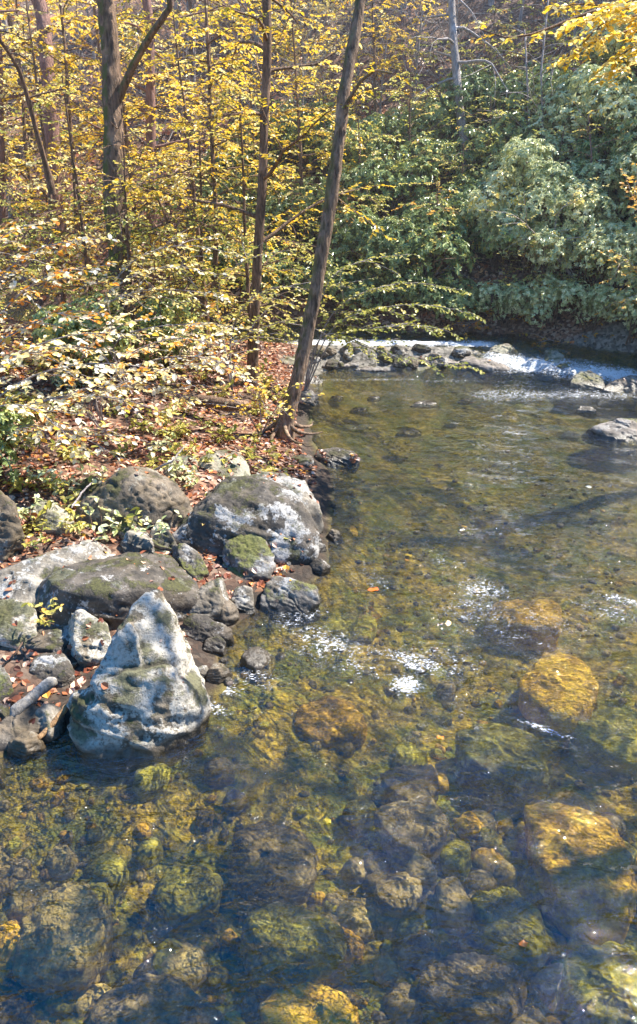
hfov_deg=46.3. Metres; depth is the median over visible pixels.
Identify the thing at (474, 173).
rhododendron
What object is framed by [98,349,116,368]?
seedling
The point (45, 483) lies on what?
seedling
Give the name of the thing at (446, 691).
submerged stone
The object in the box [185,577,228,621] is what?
rock
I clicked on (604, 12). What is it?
tree
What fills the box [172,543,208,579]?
rock
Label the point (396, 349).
shore stone
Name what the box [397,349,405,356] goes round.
shore stone
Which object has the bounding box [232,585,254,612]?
rock
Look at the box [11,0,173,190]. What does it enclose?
understory tree
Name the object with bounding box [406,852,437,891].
submerged stone
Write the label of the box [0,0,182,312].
understory tree
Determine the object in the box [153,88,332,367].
understory tree
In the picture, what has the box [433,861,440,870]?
submerged stone
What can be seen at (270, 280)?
rhododendron
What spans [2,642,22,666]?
stick
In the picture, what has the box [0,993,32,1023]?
submerged stone
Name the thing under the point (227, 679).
shore stone
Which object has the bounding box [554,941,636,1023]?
submerged boulder
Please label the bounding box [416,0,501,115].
bare shrub
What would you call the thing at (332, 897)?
submerged stone
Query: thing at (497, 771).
submerged boulder
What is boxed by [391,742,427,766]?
submerged stone
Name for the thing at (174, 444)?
seedling
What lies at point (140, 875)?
submerged stone
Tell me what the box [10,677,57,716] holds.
driftwood
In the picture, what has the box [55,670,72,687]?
shore stone
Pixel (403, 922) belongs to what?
submerged stone
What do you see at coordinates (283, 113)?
understory tree
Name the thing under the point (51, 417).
seedling
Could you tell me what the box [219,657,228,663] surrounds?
shore stone
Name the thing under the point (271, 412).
seedling
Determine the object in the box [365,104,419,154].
rhododendron
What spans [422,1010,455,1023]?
submerged stone
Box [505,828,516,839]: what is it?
submerged stone
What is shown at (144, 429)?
seedling
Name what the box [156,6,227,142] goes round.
bare shrub
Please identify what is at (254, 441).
seedling
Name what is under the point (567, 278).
slope bush
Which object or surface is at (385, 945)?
submerged stone
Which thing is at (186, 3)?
bare shrub
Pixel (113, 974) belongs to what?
submerged stone
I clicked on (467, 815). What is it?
submerged stone
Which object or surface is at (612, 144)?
rhododendron
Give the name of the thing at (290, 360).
rock
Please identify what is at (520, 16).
bare shrub
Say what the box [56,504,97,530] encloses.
seedling
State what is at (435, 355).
shore stone
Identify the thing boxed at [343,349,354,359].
shore stone
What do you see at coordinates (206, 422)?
seedling
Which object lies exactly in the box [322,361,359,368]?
rock
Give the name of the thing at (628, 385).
rock
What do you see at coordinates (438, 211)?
slope bush
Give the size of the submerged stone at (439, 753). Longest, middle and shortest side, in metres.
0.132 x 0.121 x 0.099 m
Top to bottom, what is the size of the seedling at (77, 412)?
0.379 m
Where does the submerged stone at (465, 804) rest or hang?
on the ground
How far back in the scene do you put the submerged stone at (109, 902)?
5.38 m
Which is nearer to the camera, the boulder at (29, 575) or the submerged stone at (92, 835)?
the submerged stone at (92, 835)
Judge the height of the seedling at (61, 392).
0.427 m
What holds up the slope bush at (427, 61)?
on the ground
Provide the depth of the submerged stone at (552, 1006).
4.79 m
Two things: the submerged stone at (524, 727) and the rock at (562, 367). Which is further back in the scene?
the rock at (562, 367)
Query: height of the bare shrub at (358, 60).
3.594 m
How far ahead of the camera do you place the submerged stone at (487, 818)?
6.06 m
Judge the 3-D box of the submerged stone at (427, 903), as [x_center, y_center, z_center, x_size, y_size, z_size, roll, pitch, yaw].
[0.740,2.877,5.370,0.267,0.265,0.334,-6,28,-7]
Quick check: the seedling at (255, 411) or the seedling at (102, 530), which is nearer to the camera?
the seedling at (102, 530)
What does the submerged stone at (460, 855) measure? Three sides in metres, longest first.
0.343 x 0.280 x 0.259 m
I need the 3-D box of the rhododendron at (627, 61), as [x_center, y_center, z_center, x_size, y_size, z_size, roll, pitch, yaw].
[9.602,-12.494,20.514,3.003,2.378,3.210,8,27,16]
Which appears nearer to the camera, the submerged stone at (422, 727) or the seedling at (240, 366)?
the submerged stone at (422, 727)
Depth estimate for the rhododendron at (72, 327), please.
12.41 m
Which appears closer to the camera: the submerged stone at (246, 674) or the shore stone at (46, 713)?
the shore stone at (46, 713)
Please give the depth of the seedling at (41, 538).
8.07 m
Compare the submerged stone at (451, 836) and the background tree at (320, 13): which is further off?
the background tree at (320, 13)
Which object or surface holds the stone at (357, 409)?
in the stream water
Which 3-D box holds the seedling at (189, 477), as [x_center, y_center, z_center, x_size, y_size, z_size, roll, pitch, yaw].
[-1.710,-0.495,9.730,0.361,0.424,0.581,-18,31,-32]
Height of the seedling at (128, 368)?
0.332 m
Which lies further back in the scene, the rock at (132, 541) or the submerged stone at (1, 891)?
the rock at (132, 541)
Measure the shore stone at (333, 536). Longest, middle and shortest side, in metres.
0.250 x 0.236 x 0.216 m
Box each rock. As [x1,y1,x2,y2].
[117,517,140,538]
[119,529,154,552]
[150,441,171,452]
[150,523,176,551]
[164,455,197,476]
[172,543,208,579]
[181,613,233,646]
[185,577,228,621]
[203,635,227,655]
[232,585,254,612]
[279,354,311,365]
[290,454,313,466]
[299,389,318,405]
[304,376,323,386]
[314,447,359,473]
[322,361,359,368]
[353,366,395,372]
[399,356,429,364]
[431,360,460,365]
[459,355,516,381]
[484,343,517,359]
[533,348,563,375]
[552,362,577,385]
[568,370,604,394]
[581,418,636,450]
[594,375,636,411]
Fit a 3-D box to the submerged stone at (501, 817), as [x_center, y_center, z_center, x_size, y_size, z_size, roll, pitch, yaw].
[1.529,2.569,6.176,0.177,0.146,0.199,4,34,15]
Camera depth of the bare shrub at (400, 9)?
26.02 m
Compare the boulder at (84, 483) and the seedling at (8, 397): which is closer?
the boulder at (84, 483)
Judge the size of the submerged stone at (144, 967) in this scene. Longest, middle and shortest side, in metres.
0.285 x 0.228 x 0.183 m
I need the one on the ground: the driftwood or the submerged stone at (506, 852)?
the submerged stone at (506, 852)
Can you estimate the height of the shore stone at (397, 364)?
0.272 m
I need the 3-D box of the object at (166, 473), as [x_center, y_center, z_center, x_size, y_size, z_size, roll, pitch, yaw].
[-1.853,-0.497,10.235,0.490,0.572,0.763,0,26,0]
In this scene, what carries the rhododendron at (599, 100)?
on the ground
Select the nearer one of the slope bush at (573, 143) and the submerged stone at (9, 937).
the submerged stone at (9, 937)
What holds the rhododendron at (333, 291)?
on the ground
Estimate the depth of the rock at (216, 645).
7.36 m
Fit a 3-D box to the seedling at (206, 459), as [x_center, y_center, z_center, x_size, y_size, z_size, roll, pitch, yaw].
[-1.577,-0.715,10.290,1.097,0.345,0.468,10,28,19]
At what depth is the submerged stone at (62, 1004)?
4.82 m
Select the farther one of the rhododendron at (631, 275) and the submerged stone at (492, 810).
the rhododendron at (631, 275)
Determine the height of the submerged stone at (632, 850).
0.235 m
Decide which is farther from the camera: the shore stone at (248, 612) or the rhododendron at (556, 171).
the rhododendron at (556, 171)
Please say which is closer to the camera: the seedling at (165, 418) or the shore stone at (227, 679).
the shore stone at (227, 679)
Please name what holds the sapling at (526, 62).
on the ground
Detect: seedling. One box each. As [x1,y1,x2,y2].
[0,391,21,404]
[0,393,33,406]
[0,398,37,414]
[0,465,47,492]
[8,384,31,403]
[13,349,45,364]
[15,392,83,416]
[15,430,38,450]
[17,389,49,403]
[17,493,42,519]
[19,500,51,534]
[21,592,63,626]
[22,516,51,551]
[23,462,57,486]
[25,355,56,368]
[27,367,41,377]
[31,466,57,492]
[34,396,56,415]
[38,469,96,495]
[40,409,59,424]
[44,472,67,495]
[46,500,79,516]
[47,438,79,458]
[48,438,98,461]
[50,370,65,383]
[54,376,73,399]
[56,363,71,385]
[56,475,92,514]
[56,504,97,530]
[57,373,84,389]
[59,512,86,536]
[66,398,86,415]
[76,455,107,487]
[83,496,121,541]
[85,362,100,384]
[90,427,136,456]
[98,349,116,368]
[104,397,123,415]
[116,360,146,375]
[119,507,151,527]
[125,412,169,435]
[131,515,169,538]
[133,436,199,465]
[134,405,175,419]
[137,455,169,474]
[139,357,168,382]
[150,421,175,452]
[151,354,188,372]
[155,403,172,423]
[158,412,198,439]
[159,377,173,388]
[161,437,196,459]
[164,455,198,481]
[165,421,194,437]
[169,396,191,412]
[172,413,189,434]
[173,444,245,463]
[173,456,199,487]
[191,363,212,380]
[198,379,233,397]
[198,417,217,426]
[201,419,228,438]
[204,423,238,443]
[231,358,247,372]
[238,423,262,445]
[239,398,262,413]
[241,357,267,381]
[243,440,257,456]
[244,439,292,463]
[246,386,270,401]
[246,452,295,475]
[250,399,264,413]
[251,404,265,414]
[259,370,275,383]
[259,382,289,401]
[262,372,274,384]
[266,405,279,419]
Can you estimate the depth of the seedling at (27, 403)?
11.42 m
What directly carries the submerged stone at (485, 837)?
on the ground
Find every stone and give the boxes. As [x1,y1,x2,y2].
[0,665,13,701]
[0,703,9,718]
[0,772,4,788]
[0,800,9,810]
[0,881,3,903]
[0,911,8,924]
[0,920,22,969]
[0,962,11,970]
[0,967,11,984]
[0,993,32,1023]
[6,836,22,854]
[7,731,46,762]
[7,879,50,921]
[10,858,31,879]
[26,1014,34,1023]
[29,652,75,680]
[34,752,41,758]
[35,703,65,743]
[44,991,75,1017]
[46,845,78,879]
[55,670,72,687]
[62,1017,84,1023]
[74,983,111,1017]
[80,877,114,909]
[82,1007,92,1023]
[83,851,128,896]
[85,999,97,1015]
[87,827,102,843]
[102,964,121,987]
[131,763,170,801]
[133,955,157,977]
[134,822,151,839]
[134,869,146,881]
[136,837,163,870]
[138,907,151,927]
[145,953,154,959]
[147,905,154,918]
[152,938,181,974]
[160,942,210,991]
[196,808,215,832]
[198,665,207,678]
[198,934,215,954]
[204,757,234,788]
[205,663,232,683]
[207,965,228,993]
[218,600,239,626]
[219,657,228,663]
[219,928,239,946]
[222,789,249,813]
[223,676,232,683]
[224,1010,244,1023]
[238,646,274,681]
[240,670,249,680]
[241,993,261,1022]
[245,609,254,614]
[259,721,269,730]
[295,805,307,817]
[309,558,330,576]
[309,891,325,904]
[311,741,321,751]
[312,344,324,351]
[315,350,328,358]
[319,542,326,552]
[322,912,339,925]
[323,900,336,914]
[324,962,346,988]
[325,359,337,369]
[325,893,342,907]
[326,347,336,354]
[326,529,342,544]
[329,396,342,401]
[335,741,354,758]
[337,782,346,791]
[337,897,377,942]
[338,361,344,368]
[340,341,365,352]
[340,795,376,842]
[340,857,365,884]
[342,927,364,967]
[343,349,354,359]
[349,407,367,414]
[359,1018,374,1023]
[361,871,387,899]
[362,850,390,875]
[367,395,380,401]
[367,828,381,849]
[371,710,379,718]
[371,784,384,807]
[373,956,398,986]
[374,872,422,918]
[376,346,387,352]
[377,352,395,363]
[382,939,392,950]
[382,982,422,1023]
[385,687,393,696]
[386,978,395,986]
[390,345,408,350]
[391,343,406,354]
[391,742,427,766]
[393,358,409,367]
[393,863,406,873]
[394,934,441,974]
[395,429,421,437]
[395,914,415,933]
[396,912,431,941]
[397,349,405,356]
[403,705,414,713]
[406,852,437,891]
[408,358,418,368]
[410,400,439,408]
[411,930,439,950]
[412,343,431,352]
[413,977,419,986]
[416,721,425,730]
[416,890,437,931]
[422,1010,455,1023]
[428,353,441,359]
[431,748,443,760]
[432,926,454,945]
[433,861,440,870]
[433,876,472,937]
[436,681,455,701]
[437,356,447,366]
[437,714,451,726]
[438,773,448,793]
[440,839,472,885]
[447,766,457,776]
[447,773,456,783]
[447,831,455,841]
[451,346,470,356]
[453,811,484,840]
[456,930,477,953]
[457,398,472,404]
[458,362,468,371]
[459,796,474,811]
[463,867,487,894]
[468,891,476,898]
[470,838,478,846]
[470,869,497,891]
[471,847,503,873]
[472,810,496,831]
[477,826,499,848]
[486,807,499,813]
[492,859,518,887]
[493,699,502,707]
[494,810,512,831]
[494,845,513,862]
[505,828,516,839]
[510,1007,547,1023]
[512,723,532,733]
[515,866,542,909]
[516,821,524,832]
[532,963,562,1006]
[534,734,562,762]
[545,927,561,964]
[546,1015,566,1023]
[548,983,558,1013]
[550,790,591,810]
[566,937,591,956]
[575,406,596,416]
[600,812,625,836]
[611,690,620,697]
[616,775,628,785]
[624,840,636,864]
[631,858,636,882]
[632,791,636,801]
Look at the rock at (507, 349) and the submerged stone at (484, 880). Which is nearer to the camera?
the submerged stone at (484, 880)
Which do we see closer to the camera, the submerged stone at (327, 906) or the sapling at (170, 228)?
the submerged stone at (327, 906)
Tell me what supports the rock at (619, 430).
in the stream water
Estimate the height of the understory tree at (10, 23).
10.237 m
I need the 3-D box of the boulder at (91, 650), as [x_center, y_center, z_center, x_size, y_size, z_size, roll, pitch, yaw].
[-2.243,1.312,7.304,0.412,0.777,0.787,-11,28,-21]
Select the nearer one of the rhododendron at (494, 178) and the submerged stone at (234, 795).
the submerged stone at (234, 795)
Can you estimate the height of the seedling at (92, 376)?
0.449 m
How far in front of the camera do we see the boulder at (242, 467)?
10.27 m
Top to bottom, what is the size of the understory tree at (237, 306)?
4.811 m
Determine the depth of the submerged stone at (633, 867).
5.62 m
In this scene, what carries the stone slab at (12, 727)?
on the ground
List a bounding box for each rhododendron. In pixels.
[0,407,40,484]
[31,292,136,388]
[134,292,211,374]
[181,231,250,283]
[185,172,279,245]
[194,139,258,190]
[219,228,308,301]
[224,95,315,163]
[230,153,299,205]
[251,172,354,247]
[275,96,354,164]
[283,250,360,310]
[303,110,391,179]
[328,201,419,274]
[331,213,372,260]
[339,137,439,218]
[339,265,405,315]
[354,200,475,292]
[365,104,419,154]
[378,264,453,314]
[394,184,474,235]
[401,128,483,191]
[403,94,477,146]
[405,179,485,245]
[432,59,532,130]
[432,274,498,323]
[448,164,504,220]
[450,104,541,169]
[456,203,525,271]
[466,168,535,269]
[468,201,549,271]
[469,134,576,202]
[469,280,543,327]
[486,57,574,131]
[492,219,581,287]
[503,163,561,192]
[507,59,568,95]
[514,174,619,263]
[515,156,624,233]
[521,271,586,328]
[524,61,636,162]
[525,167,606,226]
[544,104,602,145]
[552,72,636,183]
[552,280,628,332]
[557,211,636,291]
[562,72,636,153]
[566,109,636,207]
[569,223,636,306]
[574,0,636,80]
[575,35,632,71]
[588,132,636,233]
[605,283,636,344]
[608,225,636,284]
[615,37,634,76]
[618,158,636,224]
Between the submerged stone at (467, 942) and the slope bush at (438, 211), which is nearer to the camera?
the submerged stone at (467, 942)
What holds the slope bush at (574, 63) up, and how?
on the ground
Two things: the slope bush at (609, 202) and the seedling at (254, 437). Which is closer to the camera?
the seedling at (254, 437)
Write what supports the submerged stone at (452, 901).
on the ground
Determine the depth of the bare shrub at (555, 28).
23.49 m
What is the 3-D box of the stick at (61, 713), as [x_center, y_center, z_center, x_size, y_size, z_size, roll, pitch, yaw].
[-2.245,1.782,6.293,0.064,0.168,0.390,17,31,30]
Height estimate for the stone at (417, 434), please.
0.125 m
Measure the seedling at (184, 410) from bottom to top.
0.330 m
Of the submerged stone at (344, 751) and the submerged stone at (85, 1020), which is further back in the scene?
the submerged stone at (344, 751)
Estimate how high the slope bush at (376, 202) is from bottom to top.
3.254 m
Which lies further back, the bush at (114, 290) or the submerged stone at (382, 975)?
the bush at (114, 290)
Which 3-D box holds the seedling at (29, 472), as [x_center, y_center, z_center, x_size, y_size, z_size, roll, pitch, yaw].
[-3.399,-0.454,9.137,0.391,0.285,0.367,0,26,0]
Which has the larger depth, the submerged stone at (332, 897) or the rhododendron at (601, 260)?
the rhododendron at (601, 260)
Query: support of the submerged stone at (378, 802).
on the ground
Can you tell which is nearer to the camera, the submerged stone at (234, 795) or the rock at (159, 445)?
the submerged stone at (234, 795)
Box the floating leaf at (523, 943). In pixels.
[519,940,527,946]
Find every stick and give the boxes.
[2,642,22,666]
[38,704,68,739]
[71,482,92,507]
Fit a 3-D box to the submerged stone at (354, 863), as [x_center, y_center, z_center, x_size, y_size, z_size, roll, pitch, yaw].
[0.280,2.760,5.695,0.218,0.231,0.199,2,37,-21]
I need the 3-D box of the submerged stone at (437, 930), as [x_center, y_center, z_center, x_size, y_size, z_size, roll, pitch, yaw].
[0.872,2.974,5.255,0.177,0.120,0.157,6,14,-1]
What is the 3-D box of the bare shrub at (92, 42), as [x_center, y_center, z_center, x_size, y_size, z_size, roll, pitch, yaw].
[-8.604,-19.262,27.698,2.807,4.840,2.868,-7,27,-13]
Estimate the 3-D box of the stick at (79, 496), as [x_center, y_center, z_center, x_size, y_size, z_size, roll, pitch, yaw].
[-2.672,-0.194,8.356,0.057,0.109,0.484,6,27,12]
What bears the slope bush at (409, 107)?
on the ground
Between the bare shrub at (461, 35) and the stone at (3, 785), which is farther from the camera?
the bare shrub at (461, 35)
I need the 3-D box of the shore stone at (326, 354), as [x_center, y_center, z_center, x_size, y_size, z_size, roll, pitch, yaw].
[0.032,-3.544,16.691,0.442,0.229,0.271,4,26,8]
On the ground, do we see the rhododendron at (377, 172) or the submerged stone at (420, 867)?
the rhododendron at (377, 172)
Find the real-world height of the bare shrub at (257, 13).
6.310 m
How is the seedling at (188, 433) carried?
on the ground
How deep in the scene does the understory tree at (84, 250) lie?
15.27 m
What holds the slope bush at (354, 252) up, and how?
on the ground
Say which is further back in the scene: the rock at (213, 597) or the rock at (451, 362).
the rock at (451, 362)
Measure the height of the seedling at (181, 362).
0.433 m
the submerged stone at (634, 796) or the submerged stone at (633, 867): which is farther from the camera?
the submerged stone at (634, 796)
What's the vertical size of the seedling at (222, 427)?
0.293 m
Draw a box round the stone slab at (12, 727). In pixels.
[0,704,41,750]
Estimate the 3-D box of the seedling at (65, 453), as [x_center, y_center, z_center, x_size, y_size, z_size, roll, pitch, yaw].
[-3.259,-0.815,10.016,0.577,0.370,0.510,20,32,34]
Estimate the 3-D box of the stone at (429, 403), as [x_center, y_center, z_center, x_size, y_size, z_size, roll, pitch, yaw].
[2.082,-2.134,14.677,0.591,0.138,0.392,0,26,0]
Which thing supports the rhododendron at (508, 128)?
on the ground
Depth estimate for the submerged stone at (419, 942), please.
5.00 m
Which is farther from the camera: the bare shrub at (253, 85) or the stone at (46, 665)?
the bare shrub at (253, 85)
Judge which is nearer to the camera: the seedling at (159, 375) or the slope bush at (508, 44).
the seedling at (159, 375)
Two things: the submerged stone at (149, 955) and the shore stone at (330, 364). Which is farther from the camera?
the shore stone at (330, 364)
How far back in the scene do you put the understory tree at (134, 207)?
17.47 m
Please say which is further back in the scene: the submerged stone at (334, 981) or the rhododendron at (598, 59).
the rhododendron at (598, 59)
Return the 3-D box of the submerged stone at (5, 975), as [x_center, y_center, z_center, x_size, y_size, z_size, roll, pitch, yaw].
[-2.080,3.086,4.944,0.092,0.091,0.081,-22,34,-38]
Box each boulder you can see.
[0,490,25,561]
[0,539,112,610]
[0,599,38,648]
[0,843,19,893]
[12,881,112,1000]
[25,620,69,652]
[33,500,73,534]
[36,552,199,629]
[64,477,101,501]
[67,589,210,776]
[68,609,110,667]
[75,466,192,530]
[89,973,222,1023]
[154,864,222,931]
[172,475,319,563]
[198,449,250,477]
[222,534,275,581]
[227,821,317,907]
[240,902,346,998]
[250,471,323,533]
[258,982,359,1023]
[259,576,320,625]
[294,695,367,749]
[328,612,376,643]
[373,795,449,866]
[380,764,438,803]
[415,952,527,1023]
[455,723,553,818]
[470,885,551,981]
[483,599,562,652]
[518,651,598,747]
[524,801,636,945]
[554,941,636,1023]
[568,704,636,779]
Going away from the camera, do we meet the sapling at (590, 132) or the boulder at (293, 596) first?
the boulder at (293, 596)
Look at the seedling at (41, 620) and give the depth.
6.97 m
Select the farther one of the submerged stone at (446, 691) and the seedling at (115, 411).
the seedling at (115, 411)
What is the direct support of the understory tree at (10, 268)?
on the ground
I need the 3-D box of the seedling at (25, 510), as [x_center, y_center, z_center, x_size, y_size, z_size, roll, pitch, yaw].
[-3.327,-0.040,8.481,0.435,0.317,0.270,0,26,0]
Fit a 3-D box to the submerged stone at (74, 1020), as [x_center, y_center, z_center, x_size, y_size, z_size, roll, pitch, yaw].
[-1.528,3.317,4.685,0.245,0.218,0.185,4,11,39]
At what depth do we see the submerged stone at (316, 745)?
6.56 m
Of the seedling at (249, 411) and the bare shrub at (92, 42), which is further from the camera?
the bare shrub at (92, 42)
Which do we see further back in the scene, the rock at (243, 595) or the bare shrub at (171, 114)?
the bare shrub at (171, 114)
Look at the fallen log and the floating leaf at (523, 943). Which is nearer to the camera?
the floating leaf at (523, 943)
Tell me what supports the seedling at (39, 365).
on the ground
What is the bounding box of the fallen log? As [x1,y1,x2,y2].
[187,393,250,411]
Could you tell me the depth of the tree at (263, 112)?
12.68 m
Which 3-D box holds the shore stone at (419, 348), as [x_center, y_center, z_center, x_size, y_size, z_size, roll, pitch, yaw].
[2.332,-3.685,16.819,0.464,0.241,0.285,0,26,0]
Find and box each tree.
[0,0,14,67]
[0,0,99,153]
[0,0,102,266]
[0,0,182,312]
[0,8,86,254]
[0,72,56,343]
[0,134,79,369]
[0,226,29,293]
[1,73,181,345]
[3,0,145,253]
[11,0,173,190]
[15,7,215,337]
[38,0,260,246]
[55,123,224,378]
[56,0,395,387]
[75,121,292,356]
[94,13,311,339]
[95,0,172,358]
[118,0,281,73]
[128,0,328,258]
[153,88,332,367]
[179,0,359,121]
[209,0,371,250]
[256,0,411,448]
[309,0,445,139]
[316,0,321,23]
[361,0,447,97]
[396,0,511,174]
[474,0,636,90]
[488,0,494,5]
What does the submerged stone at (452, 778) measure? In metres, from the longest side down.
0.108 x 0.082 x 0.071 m
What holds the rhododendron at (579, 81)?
on the ground
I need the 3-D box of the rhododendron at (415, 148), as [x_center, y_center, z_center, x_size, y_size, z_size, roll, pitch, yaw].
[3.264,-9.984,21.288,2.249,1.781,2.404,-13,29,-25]
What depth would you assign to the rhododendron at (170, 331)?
13.54 m
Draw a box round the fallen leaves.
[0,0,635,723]
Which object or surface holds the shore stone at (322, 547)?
on the ground
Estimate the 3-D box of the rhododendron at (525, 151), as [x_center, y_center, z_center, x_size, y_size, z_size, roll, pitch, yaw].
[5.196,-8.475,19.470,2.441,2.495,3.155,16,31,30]
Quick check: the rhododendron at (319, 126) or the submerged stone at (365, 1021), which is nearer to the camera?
the submerged stone at (365, 1021)
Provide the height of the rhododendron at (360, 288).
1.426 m
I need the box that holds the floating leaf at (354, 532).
[350,525,357,536]
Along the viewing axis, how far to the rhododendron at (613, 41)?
19.19 m
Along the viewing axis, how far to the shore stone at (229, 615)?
7.76 m
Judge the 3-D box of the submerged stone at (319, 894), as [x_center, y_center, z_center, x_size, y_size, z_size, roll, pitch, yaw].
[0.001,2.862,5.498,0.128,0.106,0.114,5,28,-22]
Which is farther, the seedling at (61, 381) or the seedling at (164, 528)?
the seedling at (61, 381)
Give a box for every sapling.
[0,0,131,237]
[0,30,89,194]
[89,177,262,297]
[113,0,305,292]
[476,22,595,135]
[501,0,587,140]
[548,97,635,180]
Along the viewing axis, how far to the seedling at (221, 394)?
13.34 m
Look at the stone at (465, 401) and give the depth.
14.76 m
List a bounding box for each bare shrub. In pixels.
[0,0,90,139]
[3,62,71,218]
[36,2,101,125]
[64,0,115,59]
[90,0,142,72]
[121,21,199,185]
[128,0,204,82]
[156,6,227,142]
[164,0,196,44]
[185,0,279,106]
[206,2,290,153]
[210,0,286,72]
[244,1,261,41]
[251,18,363,170]
[271,0,344,115]
[278,0,370,75]
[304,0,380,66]
[325,0,407,81]
[353,4,430,113]
[373,0,460,111]
[381,0,447,85]
[398,0,412,35]
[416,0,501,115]
[517,0,524,26]
[526,0,605,78]
[550,0,573,48]
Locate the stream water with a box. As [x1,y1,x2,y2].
[0,306,636,1023]
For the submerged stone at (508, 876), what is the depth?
5.58 m
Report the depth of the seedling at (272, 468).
10.55 m
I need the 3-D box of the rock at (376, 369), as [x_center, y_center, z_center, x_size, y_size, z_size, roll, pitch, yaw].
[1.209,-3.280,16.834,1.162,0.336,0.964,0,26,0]
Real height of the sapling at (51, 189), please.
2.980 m
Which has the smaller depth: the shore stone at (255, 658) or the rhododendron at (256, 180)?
the shore stone at (255, 658)
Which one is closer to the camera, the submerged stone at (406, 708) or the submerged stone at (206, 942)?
the submerged stone at (206, 942)
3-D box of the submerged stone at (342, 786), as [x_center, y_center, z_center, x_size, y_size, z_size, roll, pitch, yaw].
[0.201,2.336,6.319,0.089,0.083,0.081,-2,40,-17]
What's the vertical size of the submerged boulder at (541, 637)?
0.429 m
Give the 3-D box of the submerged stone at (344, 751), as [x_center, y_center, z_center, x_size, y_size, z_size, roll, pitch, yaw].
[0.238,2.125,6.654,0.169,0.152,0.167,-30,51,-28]
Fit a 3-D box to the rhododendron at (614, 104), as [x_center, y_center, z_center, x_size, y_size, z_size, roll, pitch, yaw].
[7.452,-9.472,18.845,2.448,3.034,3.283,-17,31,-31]
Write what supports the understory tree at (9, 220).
on the ground
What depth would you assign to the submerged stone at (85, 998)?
4.86 m
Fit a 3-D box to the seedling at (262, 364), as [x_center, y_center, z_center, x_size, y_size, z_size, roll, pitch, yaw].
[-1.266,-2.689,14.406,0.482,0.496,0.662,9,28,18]
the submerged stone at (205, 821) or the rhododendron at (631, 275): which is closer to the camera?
the submerged stone at (205, 821)
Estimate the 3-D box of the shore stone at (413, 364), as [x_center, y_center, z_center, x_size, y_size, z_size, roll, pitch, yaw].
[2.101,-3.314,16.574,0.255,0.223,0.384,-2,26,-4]
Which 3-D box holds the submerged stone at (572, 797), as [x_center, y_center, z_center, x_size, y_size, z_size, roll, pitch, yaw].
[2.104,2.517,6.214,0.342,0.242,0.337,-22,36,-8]
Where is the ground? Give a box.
[0,0,636,1023]
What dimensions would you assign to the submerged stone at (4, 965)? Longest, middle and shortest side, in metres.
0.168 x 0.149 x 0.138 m
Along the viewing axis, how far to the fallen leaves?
12.67 m
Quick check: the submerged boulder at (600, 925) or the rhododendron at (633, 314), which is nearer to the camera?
the submerged boulder at (600, 925)
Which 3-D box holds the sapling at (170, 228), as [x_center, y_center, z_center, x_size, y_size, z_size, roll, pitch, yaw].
[-2.626,-4.990,13.612,3.097,2.101,2.780,0,26,0]
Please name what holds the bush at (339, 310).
on the ground
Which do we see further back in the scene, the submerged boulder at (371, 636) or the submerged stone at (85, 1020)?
the submerged boulder at (371, 636)
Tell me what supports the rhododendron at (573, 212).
on the ground
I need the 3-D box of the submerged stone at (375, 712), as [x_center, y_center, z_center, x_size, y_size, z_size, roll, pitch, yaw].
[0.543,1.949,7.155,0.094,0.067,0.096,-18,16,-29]
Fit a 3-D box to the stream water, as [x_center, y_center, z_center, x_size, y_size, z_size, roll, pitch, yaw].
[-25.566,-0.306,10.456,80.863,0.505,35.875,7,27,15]
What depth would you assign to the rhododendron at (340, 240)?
19.64 m
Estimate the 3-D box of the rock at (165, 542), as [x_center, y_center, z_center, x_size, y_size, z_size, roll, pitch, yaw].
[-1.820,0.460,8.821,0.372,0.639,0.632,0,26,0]
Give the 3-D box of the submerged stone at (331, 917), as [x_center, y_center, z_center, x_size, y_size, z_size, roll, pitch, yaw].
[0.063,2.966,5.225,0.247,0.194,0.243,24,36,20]
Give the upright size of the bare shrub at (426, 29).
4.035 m
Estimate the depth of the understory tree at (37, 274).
13.01 m
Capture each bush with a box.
[0,218,138,366]
[0,329,190,470]
[57,277,264,433]
[74,226,267,392]
[134,217,339,391]
[197,87,318,201]
[198,362,324,433]
[228,165,336,296]
[268,65,370,197]
[296,188,382,304]
[300,252,485,389]
[307,117,423,235]
[314,152,447,245]
[318,277,418,337]
[340,238,482,324]
[345,217,437,316]
[352,72,463,185]
[381,181,481,281]
[389,35,486,138]
[422,142,486,199]
[433,95,535,180]
[438,5,530,107]
[445,276,557,339]
[468,46,554,127]
[479,0,576,72]
[479,177,620,282]
[494,230,555,317]
[513,125,602,220]
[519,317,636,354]
[539,240,608,306]
[542,0,634,84]
[569,178,630,241]
[570,26,636,121]
[594,163,636,319]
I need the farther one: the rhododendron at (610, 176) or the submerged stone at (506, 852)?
the rhododendron at (610, 176)
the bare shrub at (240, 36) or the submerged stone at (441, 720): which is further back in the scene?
the bare shrub at (240, 36)
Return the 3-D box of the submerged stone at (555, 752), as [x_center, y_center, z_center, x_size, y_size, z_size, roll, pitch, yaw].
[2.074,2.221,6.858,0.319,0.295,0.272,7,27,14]
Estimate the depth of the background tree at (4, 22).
28.61 m
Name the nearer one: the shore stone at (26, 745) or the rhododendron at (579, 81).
the shore stone at (26, 745)
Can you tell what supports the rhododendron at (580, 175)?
on the ground
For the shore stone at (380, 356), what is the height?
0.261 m
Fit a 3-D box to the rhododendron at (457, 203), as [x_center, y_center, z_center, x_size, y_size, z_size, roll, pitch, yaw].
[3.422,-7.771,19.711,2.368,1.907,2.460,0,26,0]

